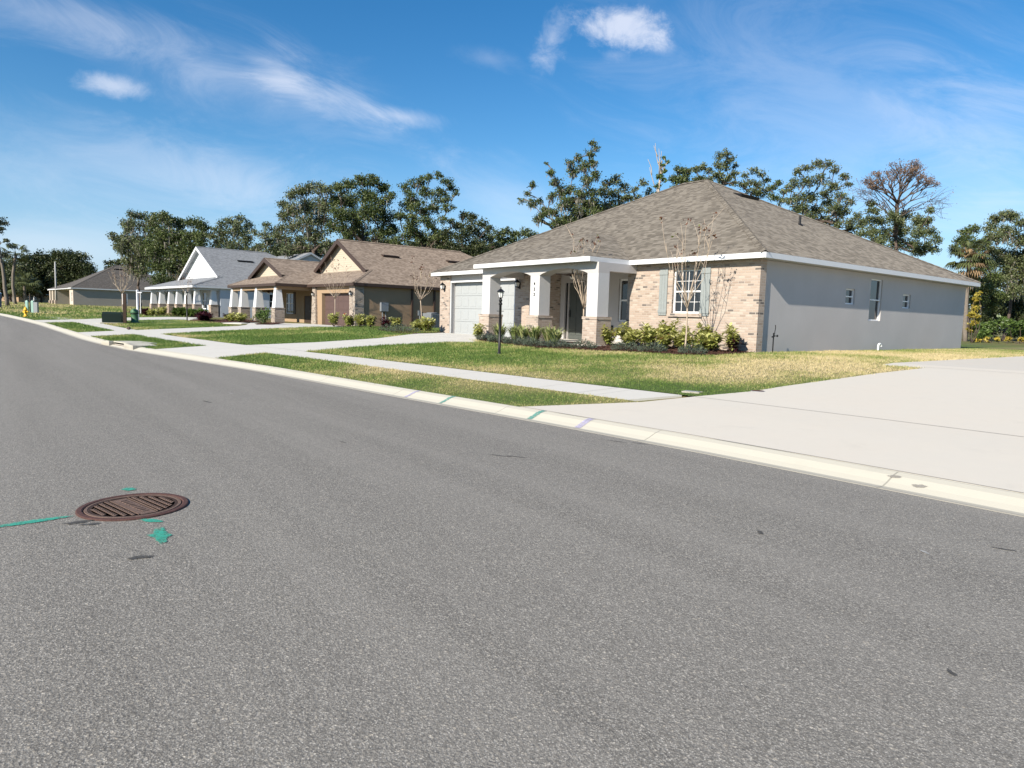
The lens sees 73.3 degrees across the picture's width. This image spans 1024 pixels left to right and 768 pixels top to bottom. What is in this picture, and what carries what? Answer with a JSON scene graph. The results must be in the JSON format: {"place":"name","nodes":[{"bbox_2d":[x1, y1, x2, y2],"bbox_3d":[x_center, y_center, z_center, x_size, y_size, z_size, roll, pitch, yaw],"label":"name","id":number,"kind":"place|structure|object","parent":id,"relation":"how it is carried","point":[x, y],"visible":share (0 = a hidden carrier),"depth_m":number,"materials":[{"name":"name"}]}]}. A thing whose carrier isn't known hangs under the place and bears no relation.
{"place":"outdoors","nodes":[
{"label":"outdoors","id":0,"kind":"place"},
{"bbox_2d":[0,307,130,319],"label":"lawn","id":1,"kind":"structure","parent":0,"point":[57,314],"depth_m":59.08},
{"bbox_2d":[25,294,38,312],"bbox_3d":[-44.764,-7.457,64.101,1.040,1.851,0.300,1,6,-8],"label":"utility pedestal","id":2,"kind":"object","parent":1,"relation":"on","point":[34,307],"visible":0.73,"depth_m":64.06,"materials":[{"name":"teal plastic"}]},
{"bbox_2d":[104,264,137,309],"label":"crape myrtle","id":3,"kind":"object","parent":1,"relation":"on","point":[123,291],"visible":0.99,"depth_m":76.83,"materials":[{"name":"brown plant"}]},
{"bbox_2d":[36,317,248,323],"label":"driveway","id":4,"kind":"structure","parent":0,"point":[100,320],"depth_m":49.24,"materials":[{"name":"concrete"}]},
{"bbox_2d":[78,323,340,335],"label":"driveway","id":5,"kind":"structure","parent":0,"point":[207,329],"depth_m":37.22,"materials":[{"name":"concrete"}]},
{"bbox_2d":[166,329,406,344],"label":"lawn","id":6,"kind":"structure","parent":0,"point":[285,339],"depth_m":28.72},
{"bbox_2d":[423,312,439,327],"bbox_3d":[-5.364,-4.214,46.098,1.000,1.160,1.000,7,7,42],"label":"air conditioner","id":7,"kind":"object","parent":6,"relation":"on","point":[434,315],"visible":0.6,"depth_m":45.77,"materials":[{"name":"grey metal"}]},
{"bbox_2d":[159,333,478,357],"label":"driveway","id":8,"kind":"structure","parent":0,"point":[219,351],"depth_m":25.32,"materials":[{"name":"concrete"}]},
{"bbox_2d":[55,317,681,400],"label":"sidewalk","id":9,"kind":"structure","parent":0,"point":[615,392],"depth_m":15.90,"materials":[{"name":"concrete"}]},
{"bbox_2d":[220,353,636,406],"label":"verge","id":10,"kind":"structure","parent":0,"point":[485,397],"depth_m":13.72,"materials":[{"name":"plant"}]},
{"bbox_2d":[0,316,1023,767],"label":"road","id":11,"kind":"structure","parent":0,"point":[312,574],"depth_m":4.00,"materials":[{"name":"asphalt"}]},
{"bbox_2d":[75,493,188,520],"bbox_3d":[-3.043,0.991,5.535,0.800,0.034,0.800,6,7,38],"label":"manhole cover","id":12,"kind":"object","parent":11,"relation":"on","point":[136,506],"visible":0.99,"depth_m":5.49,"materials":[{"name":"metal"}]},
{"bbox_2d":[0,313,1023,516],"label":"curb","id":13,"kind":"structure","parent":11,"relation":"on","point":[993,499],"depth_m":8.84,"materials":[{"name":"beige"}]},
{"bbox_2d":[101,341,156,349],"bbox_3d":[-14.855,-1.424,26.951,4.000,0.440,1.170,7,8,45],"label":"drain inlet","id":14,"kind":"object","parent":13,"relation":"in","point":[131,345],"visible":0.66,"depth_m":26.27,"materials":[{"name":"concrete"}]},
{"bbox_2d":[0,0,1023,321],"label":"sky","id":15,"kind":"structure","parent":0,"point":[210,110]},
{"bbox_2d":[0,307,1023,405],"bbox_3d":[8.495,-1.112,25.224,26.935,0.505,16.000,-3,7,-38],"label":"lawn","id":16,"kind":"structure","parent":0,"point":[657,386],"depth_m":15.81,"materials":[{"name":"plant"}]},
{"bbox_2d":[497,288,504,353],"bbox_3d":[-0.365,-1.920,21.050,0.261,2.100,0.244,2,6,9],"label":"lamp post","id":17,"kind":"object","parent":16,"relation":"on","point":[500,291],"visible":0.94,"depth_m":21.01,"materials":[{"name":"black metal"}]},
{"bbox_2d":[484,338,748,354],"bbox_3d":[2.584,-1.290,23.454,11.051,0.140,3.197,6,7,36],"label":"mulch bed","id":18,"kind":"object","parent":16,"relation":"on","point":[627,350],"visible":0.27,"depth_m":21.66,"materials":[{"name":"wood"}]},
{"bbox_2d":[128,311,754,353],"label":"mulch chips","id":19,"kind":"object","parent":18,"relation":"on","point":[675,348],"visible":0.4,"depth_m":22.32,"materials":[{"name":"wood"}]},
{"bbox_2d":[473,323,486,337],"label":"croton","id":20,"kind":"object","parent":18,"relation":"on","point":[478,330],"visible":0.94,"depth_m":27.11,"materials":[{"name":"green plant"}]},
{"bbox_2d":[509,323,530,339],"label":"flax lily","id":21,"kind":"object","parent":18,"relation":"on","point":[522,331],"visible":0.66,"depth_m":24.73,"materials":[{"name":"green plant"}]},
{"bbox_2d":[526,324,545,343],"bbox_3d":[0.776,-1.790,24.438,1.419,0.720,1.402,0,6,-13],"label":"flax lily","id":22,"kind":"object","parent":18,"relation":"on","point":[535,333],"visible":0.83,"depth_m":24.29,"materials":[{"name":"green plant"}]},
{"bbox_2d":[542,338,570,347],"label":"juniper shrub","id":23,"kind":"object","parent":18,"relation":"on","point":[553,344],"visible":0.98,"depth_m":22.69,"materials":[{"name":"green plant"}]},
{"bbox_2d":[546,327,572,345],"bbox_3d":[1.416,-1.640,23.471,1.496,0.670,1.363,-3,7,-38],"label":"flax lily","id":24,"kind":"object","parent":18,"relation":"on","point":[553,335],"visible":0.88,"depth_m":23.31,"materials":[{"name":"green plant"}]},
{"bbox_2d":[565,224,600,315],"bbox_3d":[2.462,-3.382,23.811,1.328,4.188,1.627,-1,6,-23],"label":"crape myrtle","id":25,"kind":"object","parent":18,"relation":"on","point":[583,301],"visible":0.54,"depth_m":23.86,"materials":[{"name":"brown plant"}]},
{"bbox_2d":[570,338,597,347],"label":"juniper shrub","id":26,"kind":"object","parent":18,"relation":"on","point":[589,344],"visible":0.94,"depth_m":22.23,"materials":[{"name":"green plant"}]},
{"bbox_2d":[601,324,617,344],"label":"croton","id":27,"kind":"object","parent":18,"relation":"on","point":[608,338],"visible":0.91,"depth_m":23.03,"materials":[{"name":"green plant"}]},
{"bbox_2d":[612,321,638,341],"bbox_3d":[3.846,-1.651,22.875,0.929,0.856,0.894,-3,7,-38],"label":"croton","id":28,"kind":"object","parent":18,"relation":"on","point":[620,332],"visible":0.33,"depth_m":22.91,"materials":[{"name":"green plant"}]},
{"bbox_2d":[610,341,640,350],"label":"juniper shrub","id":29,"kind":"object","parent":18,"relation":"on","point":[625,347],"visible":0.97,"depth_m":21.25,"materials":[{"name":"green plant"}]},
{"bbox_2d":[621,330,639,345],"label":"croton","id":30,"kind":"object","parent":18,"relation":"on","point":[629,337],"visible":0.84,"depth_m":22.52,"materials":[{"name":"green plant"}]},
{"bbox_2d":[635,322,657,344],"bbox_3d":[4.414,-1.608,22.515,0.837,0.871,1.018,2,6,8],"label":"croton","id":31,"kind":"object","parent":18,"relation":"on","point":[646,327],"visible":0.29,"depth_m":22.41,"materials":[{"name":"green plant"}]},
{"bbox_2d":[638,327,659,344],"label":"croton","id":32,"kind":"object","parent":18,"relation":"on","point":[647,338],"visible":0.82,"depth_m":21.87,"materials":[{"name":"green plant"}]},
{"bbox_2d":[637,341,667,351],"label":"juniper shrub","id":33,"kind":"object","parent":18,"relation":"on","point":[655,347],"visible":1,"depth_m":20.66,"materials":[{"name":"green plant"}]},
{"bbox_2d":[654,331,675,348],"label":"croton","id":34,"kind":"object","parent":18,"relation":"on","point":[666,340],"visible":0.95,"depth_m":21.36,"materials":[{"name":"green plant"}]},
{"bbox_2d":[653,318,680,345],"bbox_3d":[4.855,-1.601,21.836,0.860,1.012,0.836,-3,7,-38],"label":"croton","id":35,"kind":"object","parent":18,"relation":"on","point":[664,327],"visible":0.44,"depth_m":21.74,"materials":[{"name":"green plant"}]},
{"bbox_2d":[669,324,691,347],"bbox_3d":[5.183,-1.456,21.379,0.788,0.834,1.163,2,5,2],"label":"croton","id":36,"kind":"object","parent":18,"relation":"on","point":[677,332],"visible":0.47,"depth_m":21.39,"materials":[{"name":"green plant"}]},
{"bbox_2d":[676,330,694,347],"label":"croton","id":37,"kind":"object","parent":18,"relation":"on","point":[681,339],"visible":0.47,"depth_m":20.93,"materials":[{"name":"green plant"}]},
{"bbox_2d":[659,208,723,345],"bbox_3d":[5.095,-3.063,20.190,1.790,4.483,1.799,4,6,27],"label":"crape myrtle","id":38,"kind":"object","parent":18,"relation":"on","point":[691,289],"visible":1,"depth_m":20.18,"materials":[{"name":"brown plant"}]},
{"bbox_2d":[677,342,707,353],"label":"juniper shrub","id":39,"kind":"object","parent":18,"relation":"on","point":[686,350],"visible":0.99,"depth_m":19.89,"materials":[{"name":"green plant"}]},
{"bbox_2d":[683,333,709,351],"bbox_3d":[5.592,-1.239,20.573,0.819,0.618,0.869,-3,7,-38],"label":"croton","id":40,"kind":"object","parent":18,"relation":"on","point":[702,341],"visible":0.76,"depth_m":20.45,"materials":[{"name":"green plant"}]},
{"bbox_2d":[693,322,714,349],"bbox_3d":[5.913,-1.448,21.108,0.826,0.903,0.684,-3,7,-38],"label":"croton","id":41,"kind":"object","parent":18,"relation":"on","point":[707,328],"visible":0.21,"depth_m":21.06,"materials":[{"name":"green plant"}]},
{"bbox_2d":[699,330,726,351],"bbox_3d":[5.905,-1.258,20.441,0.726,0.677,0.869,-3,7,-38],"label":"croton","id":42,"kind":"object","parent":18,"relation":"on","point":[714,339],"visible":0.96,"depth_m":20.30,"materials":[{"name":"green plant"}]},
{"bbox_2d":[724,322,740,351],"bbox_3d":[6.494,-1.371,20.349,0.633,0.929,0.732,-3,7,-38],"label":"croton","id":43,"kind":"object","parent":18,"relation":"on","point":[732,335],"visible":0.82,"depth_m":20.27,"materials":[{"name":"green plant"}]},
{"bbox_2d":[3,304,1023,401],"bbox_3d":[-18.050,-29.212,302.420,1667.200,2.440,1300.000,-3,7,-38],"label":"ground","id":44,"kind":"structure","parent":0,"point":[1000,343],"depth_m":46.09,"materials":[{"name":"plant"}]},
{"bbox_2d":[0,217,12,306],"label":"pine tree","id":45,"kind":"object","parent":44,"relation":"on","point":[3,265],"visible":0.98,"depth_m":83.54,"materials":[{"name":"brown plant"}]},
{"bbox_2d":[1,242,32,303],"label":"cabbage palm","id":46,"kind":"object","parent":44,"relation":"on","point":[15,246],"visible":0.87,"depth_m":94.23,"materials":[{"name":"green plant"}]},
{"bbox_2d":[0,257,45,301],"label":"oak tree","id":47,"kind":"object","parent":44,"relation":"on","point":[18,270],"visible":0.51,"depth_m":136.79,"materials":[{"name":"green plant"}]},
{"bbox_2d":[7,272,44,303],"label":"cabbage palm","id":48,"kind":"object","parent":44,"relation":"on","point":[24,278],"visible":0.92,"depth_m":98.62,"materials":[{"name":"green plant"}]},
{"bbox_2d":[2,291,49,302],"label":"house","id":49,"kind":"structure","parent":44,"relation":"on","point":[21,299],"depth_m":163.35,"materials":[{"name":"brown paint"}]},
{"bbox_2d":[16,248,72,302],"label":"oak tree","id":50,"kind":"object","parent":44,"relation":"on","point":[42,261],"visible":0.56,"depth_m":141.61,"materials":[{"name":"green plant"}]},
{"bbox_2d":[45,247,97,291],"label":"oak tree","id":51,"kind":"object","parent":44,"relation":"on","point":[77,265],"visible":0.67,"depth_m":140.53,"materials":[{"name":"green plant"}]},
{"bbox_2d":[0,301,183,316],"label":"weeds","id":52,"kind":"object","parent":44,"relation":"on","point":[18,304],"visible":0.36,"depth_m":76.33,"materials":[{"name":"green plant"}]},
{"bbox_2d":[47,265,167,306],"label":"taupe house","id":53,"kind":"structure","parent":44,"relation":"on","point":[99,288],"depth_m":116.31,"materials":[{"name":"paint"}]},
{"bbox_2d":[105,208,155,307],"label":"oak tree","id":54,"kind":"object","parent":44,"relation":"on","point":[126,246],"visible":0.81,"depth_m":100.40,"materials":[{"name":"green plant"}]},
{"bbox_2d":[135,210,191,297],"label":"oak tree","id":55,"kind":"object","parent":44,"relation":"on","point":[162,249],"visible":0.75,"depth_m":96.28,"materials":[{"name":"green plant"}]},
{"bbox_2d":[171,215,214,274],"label":"oak tree","id":56,"kind":"object","parent":44,"relation":"on","point":[201,227],"visible":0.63,"depth_m":95.27,"materials":[{"name":"green plant"}]},
{"bbox_2d":[204,212,260,250],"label":"oak tree","id":57,"kind":"object","parent":44,"relation":"on","point":[221,239],"visible":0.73,"depth_m":93.25,"materials":[{"name":"green plant"}]},
{"bbox_2d":[145,246,321,317],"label":"blue grey house","id":58,"kind":"structure","parent":44,"relation":"on","point":[213,273],"depth_m":71.01,"materials":[{"name":"blue paint"}]},
{"bbox_2d":[252,221,289,255],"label":"oak tree","id":59,"kind":"object","parent":44,"relation":"on","point":[265,236],"visible":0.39,"depth_m":89.91,"materials":[{"name":"green plant"}]},
{"bbox_2d":[268,241,329,257],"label":"oak tree","id":60,"kind":"object","parent":44,"relation":"on","point":[276,249],"visible":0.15,"depth_m":81.49,"materials":[{"name":"green plant"}]},
{"bbox_2d":[269,180,335,257],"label":"oak tree","id":61,"kind":"object","parent":44,"relation":"on","point":[308,208],"visible":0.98,"depth_m":72.09,"materials":[{"name":"green plant"}]},
{"bbox_2d":[319,255,349,324],"bbox_3d":[-11.417,-5.947,44.422,2.152,4.597,1.997,1,6,-7],"label":"crape myrtle","id":62,"kind":"object","parent":44,"relation":"on","point":[334,296],"visible":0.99,"depth_m":44.44,"materials":[{"name":"brown plant"}]},
{"bbox_2d":[227,239,471,326],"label":"tan house","id":63,"kind":"structure","parent":44,"relation":"on","point":[379,280],"depth_m":50.30,"materials":[{"name":"brown paint"}]},
{"bbox_2d":[286,293,292,313],"bbox_3d":[-18.485,-6.725,57.361,0.062,1.700,1.700,-3,7,-39],"label":"window","id":64,"kind":"structure","parent":63,"relation":"in","point":[289,296],"depth_m":57.55,"materials":[{"name":"glass"}]},
{"bbox_2d":[305,296,310,322],"bbox_3d":[-16.191,-5.898,54.570,0.120,2.180,1.310,-3,7,-39],"label":"front door","id":65,"kind":"structure","parent":63,"relation":"in","point":[307,298],"depth_m":54.58,"materials":[{"name":"brown paint"}]},
{"bbox_2d":[325,293,348,325],"bbox_3d":[-12.114,-5.192,48.186,0.038,2.270,4.550,-3,7,-39],"label":"garage door","id":66,"kind":"structure","parent":63,"relation":"in","point":[340,304],"depth_m":48.30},
{"bbox_2d":[323,170,400,242],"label":"oak tree","id":67,"kind":"object","parent":44,"relation":"on","point":[365,212],"visible":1,"depth_m":69.40,"materials":[{"name":"green plant"}]},
{"bbox_2d":[385,171,459,247],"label":"oak tree","id":68,"kind":"object","parent":44,"relation":"on","point":[410,229],"visible":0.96,"depth_m":67.98,"materials":[{"name":"green plant"}]},
{"bbox_2d":[424,209,501,254],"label":"oak tree","id":69,"kind":"object","parent":44,"relation":"on","point":[470,246],"visible":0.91,"depth_m":65.43,"materials":[{"name":"green plant"}]},
{"bbox_2d":[485,226,519,245],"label":"oak tree","id":70,"kind":"object","parent":44,"relation":"on","point":[507,239],"visible":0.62,"depth_m":92.78,"materials":[{"name":"green plant"}]},
{"bbox_2d":[511,226,537,241],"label":"oak tree","id":71,"kind":"object","parent":44,"relation":"on","point":[522,232],"visible":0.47,"depth_m":92.90,"materials":[{"name":"green plant"}]},
{"bbox_2d":[517,140,605,228],"bbox_3d":[3.414,-10.391,48.859,6.341,13.839,3.403,1,6,-4],"label":"oak tree","id":72,"kind":"object","parent":44,"relation":"on","point":[589,206],"visible":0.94,"depth_m":48.16,"materials":[{"name":"green plant"}]},
{"bbox_2d":[596,173,632,210],"bbox_3d":[7.553,-9.571,50.842,3.406,12.007,2.771,1,6,-7],"label":"oak tree","id":73,"kind":"object","parent":44,"relation":"on","point":[624,199],"visible":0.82,"depth_m":50.38,"materials":[{"name":"green plant"}]},
{"bbox_2d":[629,177,653,200],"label":"oak tree","id":74,"kind":"object","parent":44,"relation":"on","point":[643,184],"visible":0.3,"depth_m":50.41,"materials":[{"name":"green plant"}]},
{"bbox_2d":[648,144,670,192],"bbox_3d":[9.604,-9.531,46.079,1.524,12.863,0.629,1,6,-5],"label":"vine tree","id":75,"kind":"object","parent":44,"relation":"on","point":[660,175],"visible":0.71,"depth_m":45.59,"materials":[{"name":"green plant"}]},
{"bbox_2d":[668,165,694,187],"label":"oak tree","id":76,"kind":"object","parent":44,"relation":"on","point":[684,172],"visible":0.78,"depth_m":56.34,"materials":[{"name":"green plant"}]},
{"bbox_2d":[691,161,715,181],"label":"oak tree","id":77,"kind":"object","parent":44,"relation":"on","point":[699,168],"visible":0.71,"depth_m":61.98,"materials":[{"name":"green plant"}]},
{"bbox_2d":[431,179,980,353],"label":"brick house","id":78,"kind":"structure","parent":44,"relation":"on","point":[802,283],"depth_m":25.02,"materials":[{"name":"grey paint"}]},
{"bbox_2d":[454,281,514,336],"bbox_3d":[-1.244,-3.444,31.539,0.038,2.440,4.930,-3,7,-38],"label":"garage door","id":79,"kind":"structure","parent":78,"relation":"in","point":[468,296],"depth_m":32.24,"materials":[{"name":"metal"}]},
{"bbox_2d":[568,283,583,338],"bbox_3d":[2.705,-3.069,28.923,0.130,2.360,0.905,-3,7,-38],"label":"front door","id":80,"kind":"structure","parent":78,"relation":"in","point":[576,308],"depth_m":28.97,"materials":[{"name":"black metal"}]},
{"bbox_2d":[619,279,627,321],"bbox_3d":[4.539,-3.239,26.650,0.062,1.660,0.970,-3,7,-38],"label":"window","id":81,"kind":"structure","parent":78,"relation":"in","point":[623,282],"depth_m":26.91,"materials":[{"name":"glass"}]},
{"bbox_2d":[673,269,701,312],"bbox_3d":[5.742,-3.010,22.378,0.062,1.410,1.130,-3,7,-38],"label":"window","id":82,"kind":"structure","parent":78,"relation":"in","point":[694,304],"depth_m":22.42,"materials":[{"name":"plastic"}]},
{"bbox_2d":[868,279,880,320],"bbox_3d":[13.188,-3.061,25.080,0.920,1.500,0.062,-3,7,-38],"label":"window","id":83,"kind":"structure","parent":78,"relation":"in","point":[875,284],"depth_m":25.19,"materials":[{"name":"glass"}]},
{"bbox_2d":[709,147,740,186],"bbox_3d":[17.770,-11.974,58.913,2.814,15.813,2.708,2,5,2],"label":"oak tree","id":84,"kind":"object","parent":44,"relation":"on","point":[726,180],"visible":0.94,"depth_m":57.93,"materials":[{"name":"green plant"}]},
{"bbox_2d":[738,166,771,198],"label":"oak tree","id":85,"kind":"object","parent":44,"relation":"on","point":[760,192],"visible":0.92,"depth_m":59.90,"materials":[{"name":"green plant"}]},
{"bbox_2d":[766,179,787,206],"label":"oak tree","id":86,"kind":"object","parent":44,"relation":"on","point":[773,197],"visible":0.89,"depth_m":58.27,"materials":[{"name":"green plant"}]},
{"bbox_2d":[781,157,858,234],"bbox_3d":[23.811,-10.599,53.578,6.993,14.376,5.338,-3,7,-38],"label":"oak tree","id":87,"kind":"object","parent":44,"relation":"on","point":[814,212],"visible":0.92,"depth_m":52.56,"materials":[{"name":"green plant"}]},
{"bbox_2d":[842,158,955,257],"bbox_3d":[29.197,-10.052,52.061,9.915,13.976,5.894,2,6,2],"label":"bare tree","id":88,"kind":"object","parent":44,"relation":"on","point":[898,229],"visible":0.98,"depth_m":51.38,"materials":[{"name":"brown plant"}]},
{"bbox_2d":[944,240,998,340],"bbox_3d":[35.917,-7.240,54.317,3.666,8.269,4.061,3,6,14],"label":"cabbage palm","id":89,"kind":"object","parent":44,"relation":"on","point":[968,263],"visible":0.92,"depth_m":53.99,"materials":[{"name":"green plant"}]},
{"bbox_2d":[965,291,982,342],"bbox_3d":[33.386,-4.818,49.739,0.946,3.801,2.395,5,7,32],"label":"wild bush","id":90,"kind":"object","parent":44,"relation":"on","point":[972,329],"visible":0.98,"depth_m":49.20,"materials":[{"name":"yellow plant"}]},
{"bbox_2d":[948,223,1015,332],"bbox_3d":[39.000,-8.388,57.370,6.536,10.209,4.197,1,6,-10],"label":"oak tree","id":91,"kind":"object","parent":44,"relation":"on","point":[990,283],"visible":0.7,"depth_m":57.25,"materials":[{"name":"green plant"}]},
{"bbox_2d":[970,315,1006,341],"bbox_3d":[38.009,-4.447,55.027,4.381,2.306,2.384,-3,7,-38],"label":"wild bush","id":92,"kind":"object","parent":44,"relation":"on","point":[988,328],"visible":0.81,"depth_m":54.17,"materials":[{"name":"green plant"}]},
{"bbox_2d":[968,297,1021,339],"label":"wild bush","id":93,"kind":"object","parent":44,"relation":"on","point":[984,317],"visible":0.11,"depth_m":71.26,"materials":[{"name":"green plant"}]},
{"bbox_2d":[973,336,1023,343],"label":"flowers","id":94,"kind":"object","parent":44,"relation":"on","point":[996,339],"visible":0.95,"depth_m":50.05,"materials":[{"name":"yellow plant"}]},
{"bbox_2d":[979,292,1023,340],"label":"bush","id":95,"kind":"object","parent":44,"relation":"on","point":[1016,307],"visible":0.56,"depth_m":65.27,"materials":[{"name":"green plant"}]},
{"bbox_2d":[981,206,1023,340],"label":"oak tree","id":96,"kind":"object","parent":44,"relation":"on","point":[1007,260],"visible":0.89,"depth_m":60.99,"materials":[{"name":"green plant"}]},
{"bbox_2d":[1001,317,1023,342],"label":"wild bush","id":97,"kind":"object","parent":44,"relation":"on","point":[1017,331],"visible":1,"depth_m":53.09,"materials":[{"name":"green plant"}]},
{"bbox_2d":[524,356,1023,493],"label":"driveway","id":98,"kind":"structure","parent":0,"point":[984,398],"depth_m":10.22,"materials":[{"name":"concrete"}]},
{"bbox_2d":[527,407,1023,492],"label":"expansion joint","id":99,"kind":"object","parent":98,"relation":"on","point":[800,453],"visible":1,"depth_m":7.95,"materials":[{"name":"concrete"}]},
{"bbox_2d":[961,344,1023,349],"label":"dry lawn","id":100,"kind":"structure","parent":0,"point":[992,347],"depth_m":35.68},
{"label":"lawn","id":101,"kind":"structure","parent":0,"visible":0},
{"bbox_2d":[100,312,122,323],"bbox_3d":[-26.265,-4.355,45.388,1.300,0.790,1.750,0,6,-20],"label":"transformer box","id":102,"kind":"object","parent":101,"relation":"on","point":[112,317],"visible":0.73,"depth_m":44.68,"materials":[{"name":"green metal"}]},
{"bbox_2d":[122,294,127,322],"bbox_3d":[-25.396,-4.846,45.113,0.260,2.150,0.510,0,6,-18],"label":"power pedestal","id":103,"kind":"object","parent":101,"relation":"on","point":[124,299],"visible":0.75,"depth_m":44.92,"materials":[{"name":"wood"}]},
{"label":"mulch bed","id":104,"kind":"structure","parent":0,"visible":0},
{"bbox_2d":[253,307,274,323],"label":"round shrub","id":105,"kind":"object","parent":104,"relation":"on","point":[262,313],"visible":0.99,"depth_m":45.28,"materials":[{"name":"green plant"}]},
{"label":"mulch bed","id":106,"kind":"structure","parent":0,"visible":0},
{"bbox_2d":[410,256,438,319],"bbox_3d":[-4.481,-4.590,35.135,1.538,3.932,1.800,-4,8,-43],"label":"crape myrtle","id":107,"kind":"object","parent":106,"relation":"on","point":[419,296],"visible":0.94,"depth_m":35.27,"materials":[{"name":"brown plant"}]},
{"bbox_2d":[420,316,435,331],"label":"croton","id":108,"kind":"object","parent":106,"relation":"on","point":[426,323],"visible":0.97,"depth_m":33.29,"materials":[{"name":"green plant"}]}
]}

